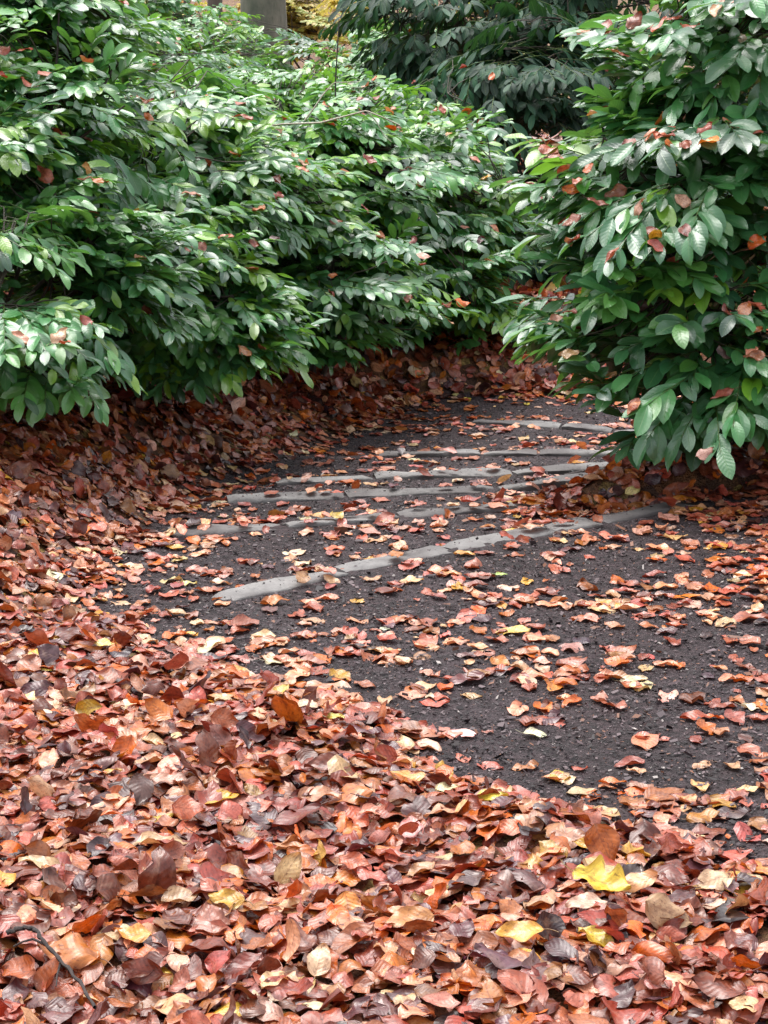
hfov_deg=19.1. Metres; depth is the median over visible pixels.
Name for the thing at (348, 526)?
beech leaf
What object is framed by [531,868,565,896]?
beech leaf
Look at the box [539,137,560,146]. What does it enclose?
beech leaf
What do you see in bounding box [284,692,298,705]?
beech leaf
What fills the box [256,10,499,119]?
laurel shrub
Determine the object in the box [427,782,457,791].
beech leaf
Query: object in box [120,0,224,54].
undergrowth bush
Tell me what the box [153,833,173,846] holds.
beech leaf
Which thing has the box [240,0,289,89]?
tree
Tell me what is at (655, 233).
beech leaf
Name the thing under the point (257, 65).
laurel shrub
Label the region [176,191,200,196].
beech leaf
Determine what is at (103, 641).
beech leaf
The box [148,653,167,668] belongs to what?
beech leaf
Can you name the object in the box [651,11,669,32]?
beech leaf
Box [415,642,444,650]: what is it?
beech leaf
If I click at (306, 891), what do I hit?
beech leaf
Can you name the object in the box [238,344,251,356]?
beech leaf
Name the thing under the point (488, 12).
undergrowth bush
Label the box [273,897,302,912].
beech leaf
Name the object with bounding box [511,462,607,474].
edging stone
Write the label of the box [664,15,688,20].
beech leaf
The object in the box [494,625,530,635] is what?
beech leaf
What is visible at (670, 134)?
beech leaf
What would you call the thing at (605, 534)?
beech leaf
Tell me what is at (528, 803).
beech leaf
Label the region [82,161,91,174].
beech leaf
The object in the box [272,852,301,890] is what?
beech leaf
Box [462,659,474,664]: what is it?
beech leaf
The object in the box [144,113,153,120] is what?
beech leaf
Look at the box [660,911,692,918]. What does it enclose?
beech leaf
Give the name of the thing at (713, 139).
beech leaf
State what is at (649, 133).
beech leaf
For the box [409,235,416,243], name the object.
beech leaf
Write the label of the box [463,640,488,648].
beech leaf
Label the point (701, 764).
beech leaf
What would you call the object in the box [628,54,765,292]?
laurel shrub
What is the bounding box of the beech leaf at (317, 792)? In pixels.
[286,785,341,801]
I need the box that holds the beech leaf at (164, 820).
[135,814,189,827]
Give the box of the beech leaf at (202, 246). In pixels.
[198,241,206,252]
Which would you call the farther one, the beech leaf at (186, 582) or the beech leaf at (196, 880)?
the beech leaf at (186, 582)
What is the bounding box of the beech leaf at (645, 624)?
[635,621,658,627]
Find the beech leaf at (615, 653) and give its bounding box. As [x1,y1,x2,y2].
[601,646,626,656]
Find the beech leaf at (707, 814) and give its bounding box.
[676,808,719,822]
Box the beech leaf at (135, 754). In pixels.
[118,749,143,760]
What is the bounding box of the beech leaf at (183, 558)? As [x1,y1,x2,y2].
[171,556,187,561]
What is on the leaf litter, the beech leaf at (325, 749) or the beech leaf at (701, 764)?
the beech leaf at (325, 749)
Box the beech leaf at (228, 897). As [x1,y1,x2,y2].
[208,888,253,909]
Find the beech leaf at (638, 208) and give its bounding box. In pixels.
[634,192,645,222]
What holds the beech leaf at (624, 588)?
on the leaf litter
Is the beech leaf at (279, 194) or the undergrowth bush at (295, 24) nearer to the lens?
the beech leaf at (279, 194)
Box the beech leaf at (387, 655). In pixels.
[368,652,399,659]
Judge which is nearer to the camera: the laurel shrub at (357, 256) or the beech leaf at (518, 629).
the beech leaf at (518, 629)
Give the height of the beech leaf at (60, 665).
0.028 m
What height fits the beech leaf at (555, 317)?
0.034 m
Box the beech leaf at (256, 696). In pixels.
[248,693,265,700]
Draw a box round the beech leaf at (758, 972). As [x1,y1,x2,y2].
[753,968,767,975]
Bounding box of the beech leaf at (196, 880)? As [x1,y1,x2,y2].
[192,877,217,883]
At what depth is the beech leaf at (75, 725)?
4.67 m
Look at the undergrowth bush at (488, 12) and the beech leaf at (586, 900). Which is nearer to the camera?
the beech leaf at (586, 900)
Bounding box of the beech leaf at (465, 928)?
[445,918,474,940]
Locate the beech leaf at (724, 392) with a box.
[710,387,737,398]
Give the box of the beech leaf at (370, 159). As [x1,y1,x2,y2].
[362,151,376,162]
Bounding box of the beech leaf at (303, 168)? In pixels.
[292,164,308,171]
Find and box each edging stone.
[167,523,278,536]
[211,571,348,600]
[226,491,343,502]
[274,475,372,485]
[282,512,399,526]
[334,545,451,572]
[344,485,492,497]
[373,468,512,479]
[379,449,479,457]
[396,502,532,516]
[443,517,601,549]
[472,419,561,428]
[483,449,536,456]
[496,473,587,490]
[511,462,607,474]
[540,448,615,456]
[561,423,613,431]
[590,502,694,523]
[614,429,633,431]
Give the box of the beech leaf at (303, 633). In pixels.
[281,630,317,637]
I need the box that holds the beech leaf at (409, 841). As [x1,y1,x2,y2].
[402,837,420,847]
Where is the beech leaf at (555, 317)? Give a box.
[542,313,562,324]
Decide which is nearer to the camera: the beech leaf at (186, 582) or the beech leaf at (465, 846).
the beech leaf at (465, 846)
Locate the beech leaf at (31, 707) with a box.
[26,704,55,712]
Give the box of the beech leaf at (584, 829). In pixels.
[577,826,590,831]
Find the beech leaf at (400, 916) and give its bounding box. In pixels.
[384,906,449,927]
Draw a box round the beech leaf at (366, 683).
[351,678,375,686]
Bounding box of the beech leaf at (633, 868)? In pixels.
[601,862,643,899]
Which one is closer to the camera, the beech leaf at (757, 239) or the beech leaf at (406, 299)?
the beech leaf at (757, 239)
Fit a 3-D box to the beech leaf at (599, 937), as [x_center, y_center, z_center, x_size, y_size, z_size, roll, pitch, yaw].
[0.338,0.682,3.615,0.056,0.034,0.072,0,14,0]
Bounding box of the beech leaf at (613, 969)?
[602,954,646,975]
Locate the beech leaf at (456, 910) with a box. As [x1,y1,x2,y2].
[430,906,465,922]
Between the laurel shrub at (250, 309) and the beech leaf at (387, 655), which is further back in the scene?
the laurel shrub at (250, 309)
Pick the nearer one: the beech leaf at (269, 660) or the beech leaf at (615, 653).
the beech leaf at (269, 660)
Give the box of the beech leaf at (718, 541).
[713,540,734,543]
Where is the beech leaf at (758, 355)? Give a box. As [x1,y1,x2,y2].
[742,350,765,360]
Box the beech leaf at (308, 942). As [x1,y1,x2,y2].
[289,917,316,952]
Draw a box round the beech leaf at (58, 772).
[40,760,87,777]
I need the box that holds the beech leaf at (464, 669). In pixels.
[455,665,495,676]
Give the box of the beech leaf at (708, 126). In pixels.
[697,119,717,134]
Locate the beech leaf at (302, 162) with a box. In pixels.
[298,159,308,166]
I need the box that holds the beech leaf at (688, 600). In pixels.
[677,598,693,603]
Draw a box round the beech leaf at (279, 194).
[272,191,283,199]
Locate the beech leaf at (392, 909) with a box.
[372,906,404,916]
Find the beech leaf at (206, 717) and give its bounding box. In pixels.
[193,714,211,724]
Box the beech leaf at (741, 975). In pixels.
[724,966,761,979]
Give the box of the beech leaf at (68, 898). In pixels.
[42,891,80,908]
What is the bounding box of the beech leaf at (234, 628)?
[230,624,249,634]
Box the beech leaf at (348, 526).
[337,524,355,528]
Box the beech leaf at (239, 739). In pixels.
[232,736,261,747]
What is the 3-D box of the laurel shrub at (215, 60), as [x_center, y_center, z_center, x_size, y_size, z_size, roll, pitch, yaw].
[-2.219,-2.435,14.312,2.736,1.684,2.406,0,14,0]
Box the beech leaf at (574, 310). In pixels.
[562,308,576,313]
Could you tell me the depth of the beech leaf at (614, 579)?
5.97 m
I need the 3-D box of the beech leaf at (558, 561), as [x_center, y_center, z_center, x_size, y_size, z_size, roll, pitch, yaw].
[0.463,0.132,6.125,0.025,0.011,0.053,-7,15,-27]
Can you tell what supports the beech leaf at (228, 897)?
on the leaf litter
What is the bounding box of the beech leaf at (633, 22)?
[625,11,642,30]
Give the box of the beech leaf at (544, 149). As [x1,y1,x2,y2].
[537,143,558,154]
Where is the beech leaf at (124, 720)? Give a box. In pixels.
[118,715,135,727]
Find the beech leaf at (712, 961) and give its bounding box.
[702,957,716,966]
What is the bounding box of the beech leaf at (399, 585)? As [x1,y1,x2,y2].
[389,578,404,587]
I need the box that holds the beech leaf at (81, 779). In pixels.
[69,775,100,782]
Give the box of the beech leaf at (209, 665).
[202,662,222,673]
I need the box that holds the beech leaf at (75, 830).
[58,825,88,835]
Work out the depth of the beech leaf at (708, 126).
6.75 m
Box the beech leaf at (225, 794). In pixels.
[205,788,238,803]
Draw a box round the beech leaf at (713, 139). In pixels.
[698,135,721,144]
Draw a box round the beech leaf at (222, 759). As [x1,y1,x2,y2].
[194,753,235,763]
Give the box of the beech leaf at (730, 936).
[724,923,752,954]
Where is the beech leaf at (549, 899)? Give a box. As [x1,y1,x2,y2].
[523,886,562,908]
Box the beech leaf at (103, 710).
[93,703,122,714]
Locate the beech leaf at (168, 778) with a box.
[151,772,189,784]
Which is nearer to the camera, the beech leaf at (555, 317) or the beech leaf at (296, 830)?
the beech leaf at (296, 830)
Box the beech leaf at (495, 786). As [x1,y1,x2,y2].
[491,784,504,791]
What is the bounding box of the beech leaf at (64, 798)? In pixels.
[55,791,73,809]
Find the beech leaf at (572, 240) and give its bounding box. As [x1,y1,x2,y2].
[567,234,579,243]
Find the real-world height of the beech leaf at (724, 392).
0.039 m
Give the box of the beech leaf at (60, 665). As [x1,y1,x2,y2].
[53,659,84,671]
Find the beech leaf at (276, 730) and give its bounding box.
[259,715,285,734]
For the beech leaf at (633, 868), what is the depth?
3.89 m
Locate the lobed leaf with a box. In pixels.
[560,854,630,891]
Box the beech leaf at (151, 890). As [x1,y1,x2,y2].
[115,884,167,896]
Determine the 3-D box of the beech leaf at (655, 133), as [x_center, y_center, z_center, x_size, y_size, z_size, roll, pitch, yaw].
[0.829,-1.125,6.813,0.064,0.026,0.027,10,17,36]
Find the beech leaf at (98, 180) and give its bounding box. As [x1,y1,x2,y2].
[91,177,111,185]
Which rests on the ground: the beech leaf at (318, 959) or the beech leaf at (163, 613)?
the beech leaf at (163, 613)
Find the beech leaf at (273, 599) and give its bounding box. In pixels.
[252,594,289,604]
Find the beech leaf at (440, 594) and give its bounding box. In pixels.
[431,592,447,599]
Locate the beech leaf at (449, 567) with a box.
[441,564,452,571]
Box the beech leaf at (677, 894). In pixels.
[667,887,698,902]
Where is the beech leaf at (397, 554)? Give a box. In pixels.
[388,548,403,557]
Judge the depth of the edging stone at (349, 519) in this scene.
6.91 m
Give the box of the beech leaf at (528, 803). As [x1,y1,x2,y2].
[508,799,552,816]
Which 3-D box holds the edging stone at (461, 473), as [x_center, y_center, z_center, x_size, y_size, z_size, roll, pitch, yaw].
[0.214,-0.067,8.259,0.507,0.175,0.108,-3,14,-12]
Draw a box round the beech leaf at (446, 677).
[438,675,453,678]
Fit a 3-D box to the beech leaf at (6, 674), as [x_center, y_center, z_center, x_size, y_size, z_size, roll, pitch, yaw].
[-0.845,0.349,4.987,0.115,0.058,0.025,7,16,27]
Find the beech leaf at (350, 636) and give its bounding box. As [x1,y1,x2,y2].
[342,634,357,639]
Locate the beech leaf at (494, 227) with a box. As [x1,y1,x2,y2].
[489,224,499,232]
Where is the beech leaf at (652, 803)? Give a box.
[646,800,668,807]
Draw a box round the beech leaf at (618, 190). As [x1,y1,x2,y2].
[604,183,633,200]
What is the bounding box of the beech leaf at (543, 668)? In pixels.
[535,663,549,672]
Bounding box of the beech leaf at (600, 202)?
[582,195,609,205]
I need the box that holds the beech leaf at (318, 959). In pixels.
[307,942,330,979]
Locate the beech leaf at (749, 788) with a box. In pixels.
[729,784,759,791]
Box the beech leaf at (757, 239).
[747,234,766,249]
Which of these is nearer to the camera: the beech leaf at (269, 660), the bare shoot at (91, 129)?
the beech leaf at (269, 660)
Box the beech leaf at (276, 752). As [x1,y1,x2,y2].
[257,748,287,757]
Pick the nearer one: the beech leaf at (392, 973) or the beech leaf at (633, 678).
the beech leaf at (392, 973)
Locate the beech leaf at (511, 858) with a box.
[493,856,529,866]
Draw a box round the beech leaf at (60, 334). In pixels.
[48,327,66,344]
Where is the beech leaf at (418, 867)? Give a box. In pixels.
[405,858,443,875]
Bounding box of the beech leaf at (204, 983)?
[195,970,223,991]
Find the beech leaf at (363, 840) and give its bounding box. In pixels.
[351,832,369,850]
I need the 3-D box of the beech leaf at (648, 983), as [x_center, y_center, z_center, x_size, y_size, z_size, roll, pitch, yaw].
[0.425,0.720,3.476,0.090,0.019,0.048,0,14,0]
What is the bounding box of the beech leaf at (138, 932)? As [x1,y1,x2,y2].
[114,922,158,942]
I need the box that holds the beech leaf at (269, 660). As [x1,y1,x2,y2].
[258,657,291,663]
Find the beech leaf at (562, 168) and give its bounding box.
[557,164,570,178]
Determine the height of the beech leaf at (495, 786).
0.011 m
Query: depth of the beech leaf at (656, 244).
6.56 m
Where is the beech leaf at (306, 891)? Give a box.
[296,881,311,901]
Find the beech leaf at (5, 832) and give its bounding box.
[0,825,15,841]
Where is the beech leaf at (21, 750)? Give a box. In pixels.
[1,748,42,763]
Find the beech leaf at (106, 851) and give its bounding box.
[95,845,118,853]
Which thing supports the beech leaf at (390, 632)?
on the ground
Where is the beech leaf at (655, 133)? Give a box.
[652,131,666,138]
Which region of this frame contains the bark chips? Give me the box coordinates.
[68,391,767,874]
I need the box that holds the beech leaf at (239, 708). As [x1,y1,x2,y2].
[232,704,255,713]
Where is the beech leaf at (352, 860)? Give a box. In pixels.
[333,851,370,868]
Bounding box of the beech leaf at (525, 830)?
[517,822,546,835]
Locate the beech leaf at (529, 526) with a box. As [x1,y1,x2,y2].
[512,523,543,528]
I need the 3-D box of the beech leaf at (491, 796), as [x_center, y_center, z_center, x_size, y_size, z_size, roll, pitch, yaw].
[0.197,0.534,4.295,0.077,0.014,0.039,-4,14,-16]
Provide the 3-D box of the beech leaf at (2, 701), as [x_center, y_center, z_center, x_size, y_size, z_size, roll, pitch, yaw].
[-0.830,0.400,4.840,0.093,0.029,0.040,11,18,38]
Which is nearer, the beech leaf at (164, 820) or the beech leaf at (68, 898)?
the beech leaf at (68, 898)
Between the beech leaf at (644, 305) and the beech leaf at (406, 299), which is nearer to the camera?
the beech leaf at (644, 305)
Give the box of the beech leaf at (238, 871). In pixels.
[221,858,247,877]
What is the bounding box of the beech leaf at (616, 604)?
[597,599,623,609]
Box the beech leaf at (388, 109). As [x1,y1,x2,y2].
[385,107,393,114]
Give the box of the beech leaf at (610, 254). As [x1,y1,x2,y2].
[605,244,620,262]
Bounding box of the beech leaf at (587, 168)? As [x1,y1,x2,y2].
[582,163,592,172]
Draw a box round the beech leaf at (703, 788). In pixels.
[690,779,709,792]
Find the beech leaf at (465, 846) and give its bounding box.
[450,836,474,854]
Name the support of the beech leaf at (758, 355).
on the laurel shrub at (664, 339)
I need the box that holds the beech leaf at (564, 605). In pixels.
[558,601,574,609]
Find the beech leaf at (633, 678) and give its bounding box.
[612,675,647,681]
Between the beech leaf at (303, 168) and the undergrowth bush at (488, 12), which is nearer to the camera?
the beech leaf at (303, 168)
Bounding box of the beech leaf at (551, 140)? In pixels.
[539,138,565,143]
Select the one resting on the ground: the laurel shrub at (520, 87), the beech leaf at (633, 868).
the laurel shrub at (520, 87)
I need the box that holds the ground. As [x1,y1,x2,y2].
[0,0,767,1023]
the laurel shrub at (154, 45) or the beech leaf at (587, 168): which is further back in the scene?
the laurel shrub at (154, 45)
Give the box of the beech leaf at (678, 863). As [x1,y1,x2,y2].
[664,859,702,870]
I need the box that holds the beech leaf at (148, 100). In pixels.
[141,98,153,103]
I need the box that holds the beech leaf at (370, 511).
[366,508,376,513]
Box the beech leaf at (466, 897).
[463,892,474,904]
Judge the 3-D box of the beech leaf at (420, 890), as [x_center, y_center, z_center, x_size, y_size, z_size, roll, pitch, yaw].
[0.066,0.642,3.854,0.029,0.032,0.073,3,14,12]
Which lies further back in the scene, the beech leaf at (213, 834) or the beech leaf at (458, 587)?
the beech leaf at (458, 587)
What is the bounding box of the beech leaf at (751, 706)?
[735,702,763,710]
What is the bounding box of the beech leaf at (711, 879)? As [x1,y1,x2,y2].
[697,869,743,890]
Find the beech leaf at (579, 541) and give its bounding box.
[574,536,595,544]
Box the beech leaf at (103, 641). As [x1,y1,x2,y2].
[87,638,116,645]
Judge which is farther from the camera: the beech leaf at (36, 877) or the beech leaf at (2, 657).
the beech leaf at (2, 657)
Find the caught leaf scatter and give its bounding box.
[0,0,766,459]
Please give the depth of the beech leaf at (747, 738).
4.75 m
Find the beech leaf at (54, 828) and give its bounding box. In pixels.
[47,814,63,834]
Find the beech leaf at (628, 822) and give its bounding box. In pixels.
[609,818,633,830]
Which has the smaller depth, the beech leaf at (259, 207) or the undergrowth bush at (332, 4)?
the beech leaf at (259, 207)
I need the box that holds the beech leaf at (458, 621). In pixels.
[446,619,465,624]
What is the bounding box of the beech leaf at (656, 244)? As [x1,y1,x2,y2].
[644,237,665,251]
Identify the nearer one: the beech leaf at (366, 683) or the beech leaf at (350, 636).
the beech leaf at (366, 683)
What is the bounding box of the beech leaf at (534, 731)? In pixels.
[515,727,545,736]
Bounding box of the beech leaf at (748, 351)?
[745,346,757,354]
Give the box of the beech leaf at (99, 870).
[79,864,123,876]
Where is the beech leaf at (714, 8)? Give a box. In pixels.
[709,0,722,17]
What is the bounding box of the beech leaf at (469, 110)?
[462,108,471,114]
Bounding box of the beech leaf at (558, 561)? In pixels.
[552,558,561,564]
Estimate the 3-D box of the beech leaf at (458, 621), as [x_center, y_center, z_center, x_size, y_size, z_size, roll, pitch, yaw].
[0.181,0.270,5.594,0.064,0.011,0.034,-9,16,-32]
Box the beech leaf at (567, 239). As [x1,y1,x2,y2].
[564,237,575,246]
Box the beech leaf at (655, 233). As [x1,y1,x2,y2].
[649,227,661,244]
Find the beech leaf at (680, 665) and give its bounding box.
[672,660,685,668]
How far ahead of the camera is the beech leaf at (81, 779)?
4.33 m
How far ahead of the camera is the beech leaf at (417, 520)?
6.90 m
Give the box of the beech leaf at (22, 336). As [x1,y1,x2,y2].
[11,330,28,344]
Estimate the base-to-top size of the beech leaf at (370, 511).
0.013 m
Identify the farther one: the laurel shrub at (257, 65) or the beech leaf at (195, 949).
the laurel shrub at (257, 65)
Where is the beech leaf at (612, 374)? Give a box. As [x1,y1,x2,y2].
[605,371,616,376]
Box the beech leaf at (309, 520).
[299,518,316,522]
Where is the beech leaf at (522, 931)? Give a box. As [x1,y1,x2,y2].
[494,920,558,941]
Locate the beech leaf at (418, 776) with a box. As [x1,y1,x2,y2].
[391,770,425,780]
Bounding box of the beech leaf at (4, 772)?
[0,768,19,774]
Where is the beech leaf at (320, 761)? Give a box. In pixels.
[304,752,363,770]
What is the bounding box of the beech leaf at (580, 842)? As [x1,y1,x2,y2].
[572,837,586,847]
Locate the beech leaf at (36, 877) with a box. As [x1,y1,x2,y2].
[20,872,41,880]
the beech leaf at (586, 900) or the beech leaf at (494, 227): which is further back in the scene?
the beech leaf at (494, 227)
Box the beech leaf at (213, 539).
[200,536,229,541]
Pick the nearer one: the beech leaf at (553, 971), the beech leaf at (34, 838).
the beech leaf at (553, 971)
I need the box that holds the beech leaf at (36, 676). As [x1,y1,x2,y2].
[30,670,48,680]
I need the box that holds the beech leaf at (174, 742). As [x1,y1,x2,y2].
[163,735,186,752]
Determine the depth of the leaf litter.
4.41 m
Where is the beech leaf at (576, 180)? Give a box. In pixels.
[572,177,582,184]
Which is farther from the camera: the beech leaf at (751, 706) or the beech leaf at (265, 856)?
the beech leaf at (751, 706)
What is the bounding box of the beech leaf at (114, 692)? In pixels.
[106,685,123,701]
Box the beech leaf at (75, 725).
[65,722,81,731]
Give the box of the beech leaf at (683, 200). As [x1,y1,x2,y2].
[675,194,690,207]
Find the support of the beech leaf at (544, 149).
on the laurel shrub at (664, 339)
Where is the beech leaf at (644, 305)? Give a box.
[637,300,649,309]
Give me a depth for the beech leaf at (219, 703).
4.78 m
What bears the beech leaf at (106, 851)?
on the leaf litter
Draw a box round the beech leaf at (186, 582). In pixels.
[176,580,197,585]
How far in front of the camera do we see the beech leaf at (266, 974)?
3.49 m
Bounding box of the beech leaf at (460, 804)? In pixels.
[455,795,467,813]
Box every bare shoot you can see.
[51,13,59,129]
[79,105,124,137]
[335,19,339,105]
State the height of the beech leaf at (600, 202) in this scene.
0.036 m
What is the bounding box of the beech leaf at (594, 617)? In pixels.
[583,613,600,622]
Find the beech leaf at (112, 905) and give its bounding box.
[93,892,124,914]
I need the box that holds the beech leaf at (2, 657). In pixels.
[0,655,8,665]
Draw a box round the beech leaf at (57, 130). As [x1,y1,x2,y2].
[52,127,66,135]
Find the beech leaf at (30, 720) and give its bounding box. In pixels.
[3,713,47,733]
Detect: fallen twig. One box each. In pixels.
[6,925,95,1008]
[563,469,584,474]
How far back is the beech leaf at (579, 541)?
6.34 m
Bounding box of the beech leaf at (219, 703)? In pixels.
[205,700,245,708]
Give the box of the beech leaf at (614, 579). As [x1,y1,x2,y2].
[609,574,627,585]
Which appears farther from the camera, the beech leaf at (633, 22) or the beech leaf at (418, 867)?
the beech leaf at (633, 22)
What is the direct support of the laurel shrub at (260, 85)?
on the ground
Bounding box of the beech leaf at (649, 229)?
[646,226,658,234]
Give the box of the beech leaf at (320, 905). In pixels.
[302,903,327,912]
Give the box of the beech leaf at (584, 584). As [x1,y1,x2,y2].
[576,577,597,590]
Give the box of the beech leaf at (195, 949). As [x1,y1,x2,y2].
[177,945,229,959]
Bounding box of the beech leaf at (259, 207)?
[251,205,264,210]
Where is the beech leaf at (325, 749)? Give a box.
[314,743,338,753]
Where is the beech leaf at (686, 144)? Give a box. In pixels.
[677,139,691,148]
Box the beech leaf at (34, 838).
[23,831,39,856]
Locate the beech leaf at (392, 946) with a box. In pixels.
[373,941,398,954]
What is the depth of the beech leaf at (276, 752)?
4.51 m
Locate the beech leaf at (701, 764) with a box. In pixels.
[692,760,710,768]
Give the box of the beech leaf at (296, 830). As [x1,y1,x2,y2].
[294,824,303,842]
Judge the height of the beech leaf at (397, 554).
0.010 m
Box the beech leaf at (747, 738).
[738,730,752,741]
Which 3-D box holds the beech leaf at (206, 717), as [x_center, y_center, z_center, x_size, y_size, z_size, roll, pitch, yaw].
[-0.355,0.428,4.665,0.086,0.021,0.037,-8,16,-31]
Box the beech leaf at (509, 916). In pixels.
[491,912,529,920]
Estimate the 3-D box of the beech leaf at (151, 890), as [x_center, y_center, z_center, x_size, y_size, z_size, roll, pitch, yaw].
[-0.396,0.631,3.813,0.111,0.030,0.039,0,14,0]
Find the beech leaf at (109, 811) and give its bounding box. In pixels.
[101,809,123,815]
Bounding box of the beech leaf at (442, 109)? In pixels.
[439,104,445,112]
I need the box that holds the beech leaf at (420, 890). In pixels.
[414,886,433,895]
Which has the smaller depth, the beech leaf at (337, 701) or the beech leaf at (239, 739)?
the beech leaf at (239, 739)
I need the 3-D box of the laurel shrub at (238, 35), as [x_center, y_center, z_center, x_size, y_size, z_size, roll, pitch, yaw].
[-1.749,-3.104,17.334,2.300,1.511,1.401,0,14,0]
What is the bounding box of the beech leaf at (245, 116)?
[232,114,254,119]
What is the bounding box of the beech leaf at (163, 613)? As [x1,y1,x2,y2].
[158,611,171,616]
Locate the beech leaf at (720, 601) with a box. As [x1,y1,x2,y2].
[715,598,731,605]
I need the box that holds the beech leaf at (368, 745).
[362,741,373,754]
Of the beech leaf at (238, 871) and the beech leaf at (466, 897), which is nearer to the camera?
the beech leaf at (466, 897)
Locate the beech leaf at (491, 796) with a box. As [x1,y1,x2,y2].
[466,789,508,800]
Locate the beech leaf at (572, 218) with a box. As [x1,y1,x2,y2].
[562,213,585,225]
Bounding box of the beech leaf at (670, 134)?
[657,132,674,136]
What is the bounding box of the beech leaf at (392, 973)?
[383,965,404,986]
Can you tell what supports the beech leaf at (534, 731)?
on the ground
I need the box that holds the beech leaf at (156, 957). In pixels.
[124,951,175,981]
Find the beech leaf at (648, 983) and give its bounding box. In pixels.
[632,971,692,990]
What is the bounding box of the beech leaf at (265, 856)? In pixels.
[245,828,273,863]
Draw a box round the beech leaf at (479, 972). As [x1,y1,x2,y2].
[455,952,490,988]
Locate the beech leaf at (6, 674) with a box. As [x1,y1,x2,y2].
[0,662,18,686]
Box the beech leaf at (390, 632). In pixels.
[375,631,394,636]
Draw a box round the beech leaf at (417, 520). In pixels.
[412,518,423,522]
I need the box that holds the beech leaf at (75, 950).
[37,932,112,968]
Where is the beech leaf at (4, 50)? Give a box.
[0,46,9,54]
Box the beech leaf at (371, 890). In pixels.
[351,886,388,895]
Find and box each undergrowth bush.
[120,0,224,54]
[224,0,387,87]
[289,0,523,69]
[457,1,562,55]
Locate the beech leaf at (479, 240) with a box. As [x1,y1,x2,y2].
[477,236,485,242]
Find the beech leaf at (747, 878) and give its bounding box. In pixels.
[733,872,761,884]
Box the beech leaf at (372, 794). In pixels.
[350,792,379,800]
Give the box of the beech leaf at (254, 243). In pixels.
[244,238,259,246]
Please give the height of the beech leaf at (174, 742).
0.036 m
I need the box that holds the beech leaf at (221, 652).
[215,648,242,654]
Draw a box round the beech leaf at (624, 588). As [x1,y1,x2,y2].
[613,586,639,591]
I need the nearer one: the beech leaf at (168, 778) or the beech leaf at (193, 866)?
the beech leaf at (193, 866)
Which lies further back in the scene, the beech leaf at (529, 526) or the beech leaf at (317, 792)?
the beech leaf at (529, 526)
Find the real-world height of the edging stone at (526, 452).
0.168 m
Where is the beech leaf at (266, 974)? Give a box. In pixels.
[260,970,294,988]
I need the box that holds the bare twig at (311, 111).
[272,82,399,141]
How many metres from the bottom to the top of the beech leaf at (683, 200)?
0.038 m
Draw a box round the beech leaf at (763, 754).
[744,752,767,762]
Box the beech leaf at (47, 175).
[37,165,53,188]
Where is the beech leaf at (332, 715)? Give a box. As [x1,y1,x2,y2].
[322,712,344,717]
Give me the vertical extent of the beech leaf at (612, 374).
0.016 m
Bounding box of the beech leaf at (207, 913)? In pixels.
[193,900,228,936]
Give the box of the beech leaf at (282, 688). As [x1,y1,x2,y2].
[273,684,288,694]
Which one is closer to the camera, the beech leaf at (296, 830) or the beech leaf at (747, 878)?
the beech leaf at (747, 878)
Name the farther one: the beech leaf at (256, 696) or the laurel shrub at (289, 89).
the laurel shrub at (289, 89)
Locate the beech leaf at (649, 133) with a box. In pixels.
[644,127,656,141]
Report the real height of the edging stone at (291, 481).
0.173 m
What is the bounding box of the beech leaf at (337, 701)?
[323,697,345,710]
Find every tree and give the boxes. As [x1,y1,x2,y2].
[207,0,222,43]
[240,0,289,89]
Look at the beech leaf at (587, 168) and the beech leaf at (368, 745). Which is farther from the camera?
the beech leaf at (587, 168)
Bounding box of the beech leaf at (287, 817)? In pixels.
[272,799,336,826]
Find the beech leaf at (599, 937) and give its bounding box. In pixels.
[578,925,613,952]
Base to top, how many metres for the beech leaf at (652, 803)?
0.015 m
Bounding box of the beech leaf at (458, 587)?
[451,581,465,589]
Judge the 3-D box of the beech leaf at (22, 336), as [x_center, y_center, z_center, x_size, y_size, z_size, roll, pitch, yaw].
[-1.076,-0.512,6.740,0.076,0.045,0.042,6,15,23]
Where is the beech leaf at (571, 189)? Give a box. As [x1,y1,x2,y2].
[562,184,578,194]
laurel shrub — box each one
[0,0,218,427]
[0,32,166,273]
[2,59,338,405]
[6,0,182,274]
[17,59,302,120]
[109,0,314,67]
[122,0,245,72]
[143,48,291,105]
[149,3,293,76]
[200,94,484,380]
[201,65,468,121]
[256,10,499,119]
[300,67,556,355]
[318,0,693,288]
[488,0,767,479]
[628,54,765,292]
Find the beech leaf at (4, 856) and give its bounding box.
[0,851,17,857]
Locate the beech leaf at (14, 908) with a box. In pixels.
[0,902,49,914]
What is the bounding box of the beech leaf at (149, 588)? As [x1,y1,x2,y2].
[145,584,162,592]
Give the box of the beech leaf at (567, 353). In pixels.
[558,348,584,358]
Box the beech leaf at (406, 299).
[404,294,412,302]
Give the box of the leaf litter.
[0,118,767,1023]
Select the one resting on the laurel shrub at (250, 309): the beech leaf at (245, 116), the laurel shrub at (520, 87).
the beech leaf at (245, 116)
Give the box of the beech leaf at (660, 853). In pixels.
[655,851,678,855]
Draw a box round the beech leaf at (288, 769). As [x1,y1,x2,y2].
[250,763,294,775]
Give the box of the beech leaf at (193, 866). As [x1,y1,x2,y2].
[176,862,199,879]
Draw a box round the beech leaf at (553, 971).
[540,960,562,981]
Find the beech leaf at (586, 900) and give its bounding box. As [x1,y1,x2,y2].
[565,892,619,907]
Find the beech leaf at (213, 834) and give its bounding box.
[185,827,235,842]
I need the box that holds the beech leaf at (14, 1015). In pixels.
[0,998,24,1019]
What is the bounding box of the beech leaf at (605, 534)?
[593,531,628,538]
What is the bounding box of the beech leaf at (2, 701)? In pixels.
[0,693,4,708]
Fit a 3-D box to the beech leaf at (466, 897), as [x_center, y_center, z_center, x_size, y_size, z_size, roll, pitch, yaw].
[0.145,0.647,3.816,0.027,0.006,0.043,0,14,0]

